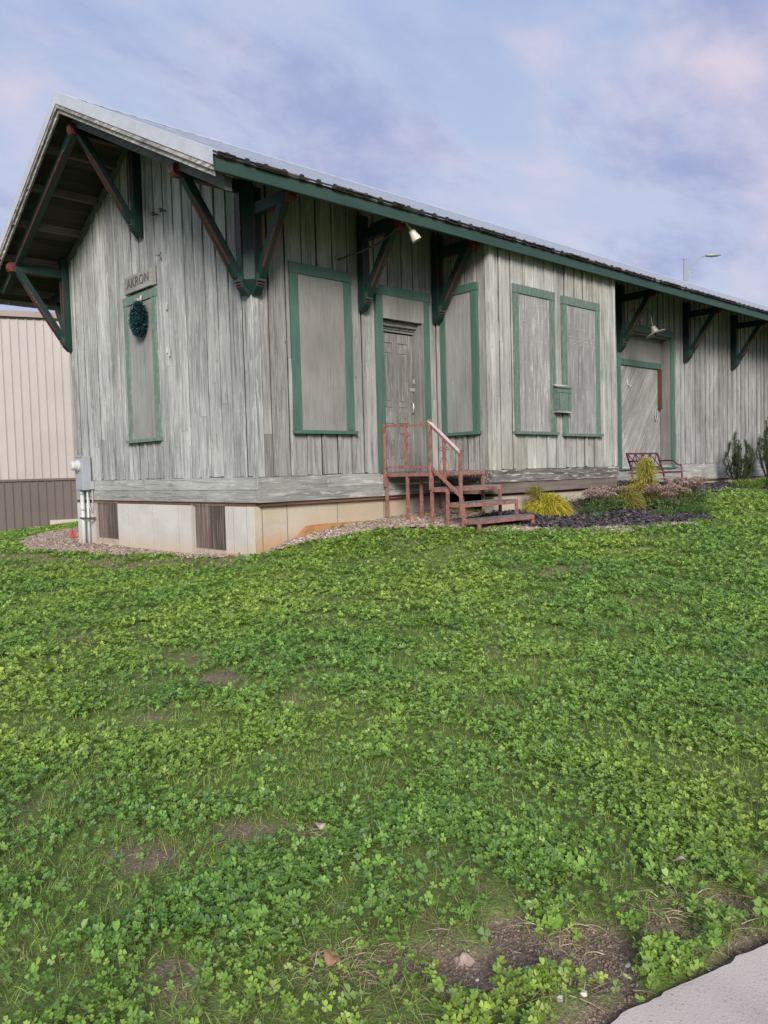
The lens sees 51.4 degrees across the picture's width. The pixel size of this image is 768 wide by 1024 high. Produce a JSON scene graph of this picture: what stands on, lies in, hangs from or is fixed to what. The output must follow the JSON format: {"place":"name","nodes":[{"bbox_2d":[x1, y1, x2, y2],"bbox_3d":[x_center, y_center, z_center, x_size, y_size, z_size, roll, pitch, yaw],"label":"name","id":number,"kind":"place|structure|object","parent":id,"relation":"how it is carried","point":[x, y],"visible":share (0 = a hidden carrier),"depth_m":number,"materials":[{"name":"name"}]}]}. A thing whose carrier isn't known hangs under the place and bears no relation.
{"place":"outdoors","nodes":[
{"label":"outdoors","id":0,"kind":"place"},
{"bbox_2d":[18,508,703,557],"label":"gravel","id":1,"kind":"structure","parent":0,"point":[57,537],"depth_m":12.38,"materials":[{"name":"grey gravel"}]},
{"bbox_2d":[69,528,75,536],"bbox_3d":[-6.486,0.452,16.641,0.150,0.260,0.028,-2,3,-6],"label":"marker flag","id":2,"kind":"object","parent":1,"relation":"on","point":[72,534],"visible":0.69,"depth_m":16.64,"materials":[{"name":"red plastic"}]},
{"bbox_2d":[0,467,767,1023],"bbox_3d":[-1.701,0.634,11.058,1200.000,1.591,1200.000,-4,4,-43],"label":"ground","id":3,"kind":"structure","parent":0,"point":[584,1009],"depth_m":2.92,"materials":[{"name":"green plant"}]},
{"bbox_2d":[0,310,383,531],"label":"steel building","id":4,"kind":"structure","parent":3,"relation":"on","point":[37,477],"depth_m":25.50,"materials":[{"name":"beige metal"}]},
{"bbox_2d":[324,949,340,965],"bbox_3d":[-0.137,1.183,2.127,0.047,0.025,0.049,-3,3,-20],"label":"dead leaf","id":5,"kind":"object","parent":3,"relation":"on","point":[330,959],"visible":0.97,"depth_m":2.12,"materials":[{"name":"brown plant"}]},
{"bbox_2d":[0,479,767,1023],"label":"clover","id":6,"kind":"object","parent":3,"relation":"on","point":[748,605],"visible":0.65,"depth_m":3.88,"materials":[{"name":"green plant"}]},
{"bbox_2d":[314,822,325,828],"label":"dead leaf","id":7,"kind":"object","parent":6,"relation":"on","point":[320,825],"visible":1,"depth_m":2.88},
{"bbox_2d":[673,856,687,862],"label":"dead leaf","id":8,"kind":"object","parent":6,"relation":"on","point":[680,858],"visible":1,"depth_m":2.54,"materials":[{"name":"beige plant"}]},
{"bbox_2d":[0,91,767,555],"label":"depot building","id":9,"kind":"structure","parent":3,"relation":"on","point":[250,377],"depth_m":12.94,"materials":[{"name":"grey wood"}]},
{"bbox_2d":[69,455,95,543],"bbox_3d":[-5.628,-0.089,14.897,0.313,1.920,0.460,-4,4,-43],"label":"electric meter","id":10,"kind":"object","parent":9,"relation":"attached to","point":[80,465],"visible":0.97,"depth_m":14.87,"materials":[{"name":"grey metal"}]},
{"bbox_2d":[128,295,148,337],"bbox_3d":[-4.005,-3.189,13.013,0.264,0.689,0.494,-4,4,-43],"label":"wreath","id":11,"kind":"object","parent":9,"relation":"attached to","point":[138,319],"visible":1,"depth_m":12.92,"materials":[{"name":"green plant"}]},
{"bbox_2d":[124,264,155,295],"bbox_3d":[-3.995,-3.788,13.042,0.072,0.330,1.000,-4,4,-43],"label":"station sign","id":12,"kind":"object","parent":9,"relation":"attached to","point":[141,280],"visible":1,"depth_m":12.96,"materials":[{"name":"grey wood"}]},
{"bbox_2d":[122,287,163,443],"bbox_3d":[-4.016,-2.379,13.210,0.090,2.443,1.170,-4,4,-43],"label":"boarded window","id":13,"kind":"structure","parent":9,"relation":"in","point":[141,354],"depth_m":13.19,"materials":[{"name":"paint"}]},
{"bbox_2d":[287,261,358,433],"bbox_3d":[-0.882,-2.356,11.691,1.190,2.424,0.090,-4,4,-43],"label":"boarded window","id":14,"kind":"structure","parent":9,"relation":"in","point":[320,310],"depth_m":11.67,"materials":[{"name":"paint"}]},
{"bbox_2d":[337,221,420,260],"bbox_3d":[-0.093,-3.959,11.587,1.318,0.452,0.146,0,3,20],"label":"gooseneck lamp","id":15,"kind":"object","parent":9,"relation":"attached to","point":[414,235],"visible":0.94,"depth_m":11.41,"materials":[{"name":"white metal"}]},
{"bbox_2d":[383,333,414,471],"bbox_3d":[0.235,-1.794,13.001,0.905,2.300,0.116,-4,4,-43],"label":"panelled door","id":16,"kind":"structure","parent":9,"relation":"in","point":[398,369],"depth_m":13.02,"materials":[{"name":"wood"}]},
{"bbox_2d":[439,282,481,435],"bbox_3d":[1.220,-2.483,13.149,0.090,2.438,0.865,-4,4,-43],"label":"boarded window","id":17,"kind":"structure","parent":9,"relation":"in","point":[458,328],"depth_m":13.12,"materials":[{"name":"paint"}]},
{"bbox_2d":[511,283,558,434],"bbox_3d":[2.556,-2.534,13.466,1.200,2.458,0.090,-4,4,-43],"label":"boarded window","id":18,"kind":"structure","parent":9,"relation":"in","point":[533,321],"depth_m":13.45,"materials":[{"name":"grey wood"}]},
{"bbox_2d":[553,384,572,412],"bbox_3d":[3.133,-1.981,13.958,0.470,0.495,0.110,-4,4,-43],"label":"service box","id":19,"kind":"object","parent":9,"relation":"attached to","point":[562,398],"visible":1,"depth_m":13.89,"materials":[{"name":"green metal"}]},
{"bbox_2d":[560,295,603,436],"bbox_3d":[3.590,-2.594,14.439,1.240,2.458,0.090,-4,4,-43],"label":"boarded window","id":20,"kind":"structure","parent":9,"relation":"in","point":[580,319],"depth_m":14.44,"materials":[{"name":"grey wood"}]},
{"bbox_2d":[621,365,661,465],"bbox_3d":[5.812,-2.178,18.381,2.260,2.322,0.140,-4,4,-43],"label":"freight door","id":21,"kind":"structure","parent":9,"relation":"in","point":[641,388],"depth_m":18.55,"materials":[{"name":"grey wood"}]},
{"bbox_2d":[631,307,665,338],"bbox_3d":[5.758,-4.107,17.283,0.424,0.749,0.876,-2,3,-12],"label":"gooseneck lamp","id":22,"kind":"object","parent":9,"relation":"attached to","point":[654,331],"visible":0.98,"depth_m":17.08,"materials":[{"name":"metal"}]},
{"bbox_2d":[0,593,767,1023],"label":"dry thatch","id":23,"kind":"object","parent":3,"relation":"on","point":[662,901],"visible":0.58,"depth_m":2.25,"materials":[{"name":"brown plant"}]},
{"bbox_2d":[382,419,534,532],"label":"stairs","id":24,"kind":"structure","parent":3,"relation":"on","point":[459,490],"depth_m":11.90,"materials":[{"name":"paint"}]},
{"bbox_2d":[454,952,475,966],"bbox_3d":[0.220,1.222,2.178,0.059,0.043,0.040,-2,3,-3],"label":"stone","id":25,"kind":"object","parent":3,"relation":"on","point":[462,959],"visible":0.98,"depth_m":2.17,"materials":[{"name":"beige stone"}]},
{"bbox_2d":[556,993,562,1001],"bbox_3d":[0.432,1.195,1.965,0.020,0.017,0.027,0,3,32],"label":"pebble","id":26,"kind":"object","parent":3,"relation":"on","point":[560,997],"visible":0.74,"depth_m":1.96,"materials":[{"name":"grey stone"}]},
{"bbox_2d":[373,868,767,1023],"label":"soil crumbs","id":27,"kind":"object","parent":3,"relation":"on","point":[622,986],"visible":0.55,"depth_m":2.18,"materials":[{"name":"brown soil"}]},
{"bbox_2d":[579,989,586,996],"bbox_3d":[0.495,1.195,1.985,0.020,0.015,0.024,-1,3,13],"label":"pebble","id":28,"kind":"object","parent":3,"relation":"on","point":[582,993],"visible":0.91,"depth_m":1.98,"materials":[{"name":"white stone"}]},
{"bbox_2d":[479,479,767,529],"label":"mulch","id":29,"kind":"object","parent":3,"relation":"on","point":[637,516],"visible":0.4,"depth_m":12.87,"materials":[{"name":"grey gravel"}]},
{"bbox_2d":[520,483,578,516],"bbox_3d":[2.700,-0.095,13.243,1.062,0.797,1.022,-4,4,-43],"label":"thread cypress","id":30,"kind":"object","parent":29,"relation":"on","point":[540,502],"visible":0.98,"depth_m":13.03,"materials":[{"name":"yellow plant"}]},
{"bbox_2d":[560,493,585,505],"bbox_3d":[3.310,-0.208,14.072,0.565,0.272,0.507,-4,4,-43],"label":"leafy plant","id":31,"kind":"object","parent":29,"relation":"on","point":[577,502],"visible":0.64,"depth_m":14.05,"materials":[{"name":"green plant"}]},
{"bbox_2d":[573,506,610,513],"bbox_3d":[3.523,-0.040,13.568,0.802,0.148,0.634,-4,4,-43],"label":"leafy plant","id":32,"kind":"object","parent":29,"relation":"on","point":[591,509],"visible":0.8,"depth_m":13.42,"materials":[{"name":"green plant"}]},
{"bbox_2d":[591,511,607,517],"bbox_3d":[3.502,0.044,12.989,0.349,0.155,0.309,-4,4,-43],"label":"leafy plant","id":33,"kind":"object","parent":29,"relation":"on","point":[598,514],"visible":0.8,"depth_m":12.96,"materials":[{"name":"green plant"}]},
{"bbox_2d":[580,485,627,509],"bbox_3d":[3.850,-0.208,14.077,0.986,0.523,0.805,-4,4,-43],"label":"stonecrop","id":34,"kind":"object","parent":29,"relation":"on","point":[608,502],"visible":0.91,"depth_m":13.88,"materials":[{"name":"pink plant"}]},
{"bbox_2d":[604,485,649,509],"bbox_3d":[4.303,-0.160,14.408,1.038,0.670,1.006,-4,4,-43],"label":"thread cypress","id":35,"kind":"object","parent":29,"relation":"on","point":[631,497],"visible":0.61,"depth_m":14.20,"materials":[{"name":"yellow plant"}]},
{"bbox_2d":[625,456,671,504],"bbox_3d":[4.856,-0.465,14.881,1.283,1.155,1.246,-1,3,12],"label":"thread cypress","id":36,"kind":"object","parent":29,"relation":"on","point":[646,475],"visible":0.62,"depth_m":14.76,"materials":[{"name":"yellow plant"}]},
{"bbox_2d":[626,453,682,485],"bbox_3d":[5.503,-0.781,16.236,1.314,0.861,0.563,-4,4,-43],"label":"garden bench","id":37,"kind":"object","parent":29,"relation":"on","point":[637,461],"visible":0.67,"depth_m":16.34,"materials":[{"name":"red metal"}]},
{"bbox_2d":[651,507,678,514],"bbox_3d":[4.808,-0.008,13.727,0.527,0.167,0.547,-2,3,-5],"label":"leafy plant","id":38,"kind":"object","parent":29,"relation":"on","point":[664,511],"visible":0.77,"depth_m":13.65,"materials":[{"name":"green plant"}]},
{"bbox_2d":[640,481,690,511],"bbox_3d":[5.106,-0.241,14.501,1.084,0.631,0.872,-4,4,-43],"label":"stonecrop","id":39,"kind":"object","parent":29,"relation":"on","point":[666,491],"visible":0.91,"depth_m":14.28,"materials":[{"name":"green plant"}]},
{"bbox_2d":[660,486,699,504],"bbox_3d":[5.562,-0.211,15.188,0.912,0.618,0.923,-4,4,-43],"label":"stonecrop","id":40,"kind":"object","parent":29,"relation":"on","point":[686,491],"visible":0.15,"depth_m":14.98,"materials":[{"name":"green plant"}]},
{"bbox_2d":[660,476,709,503],"bbox_3d":[5.724,-0.389,15.162,1.043,0.594,0.881,-4,4,-43],"label":"stonecrop","id":41,"kind":"object","parent":29,"relation":"on","point":[694,495],"visible":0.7,"depth_m":14.93,"materials":[{"name":"pink plant"}]},
{"bbox_2d":[672,501,711,514],"bbox_3d":[5.520,-0.072,14.218,0.859,0.251,0.705,-4,4,-43],"label":"leafy plant","id":42,"kind":"object","parent":29,"relation":"on","point":[693,508],"visible":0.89,"depth_m":14.07,"materials":[{"name":"green plant"}]},
{"bbox_2d":[722,432,756,481],"bbox_3d":[8.961,-1.343,20.108,0.890,1.447,0.862,-4,4,-43],"label":"upright shrub","id":43,"kind":"object","parent":29,"relation":"on","point":[746,461],"visible":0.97,"depth_m":20.00,"materials":[{"name":"green plant"}]},
{"bbox_2d":[728,478,764,488],"bbox_3d":[8.590,-0.670,19.003,0.897,0.291,0.939,-1,3,4],"label":"shrub","id":44,"kind":"object","parent":29,"relation":"on","point":[749,483],"visible":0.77,"depth_m":18.79,"materials":[{"name":"green plant"}]},
{"bbox_2d":[754,476,767,485],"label":"shrub","id":45,"kind":"object","parent":29,"relation":"on","point":[764,481],"visible":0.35,"depth_m":19.89,"materials":[{"name":"green plant"}]},
{"bbox_2d":[755,418,767,478],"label":"upright shrub","id":46,"kind":"object","parent":29,"relation":"on","point":[764,446],"visible":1,"depth_m":21.41,"materials":[{"name":"green plant"}]},
{"bbox_2d":[683,250,720,281],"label":"street lamp","id":47,"kind":"object","parent":3,"relation":"on","point":[685,272],"visible":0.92,"depth_m":44.04,"materials":[{"name":"metal"}]},
{"bbox_2d":[0,0,767,312],"label":"sky","id":48,"kind":"structure","parent":0,"point":[631,132],"materials":[{"name":"blue"}]},
{"bbox_2d":[611,944,767,1023],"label":"sidewalk","id":49,"kind":"structure","parent":0,"point":[735,991],"depth_m":1.95,"materials":[{"name":"grey concrete"}]}
]}

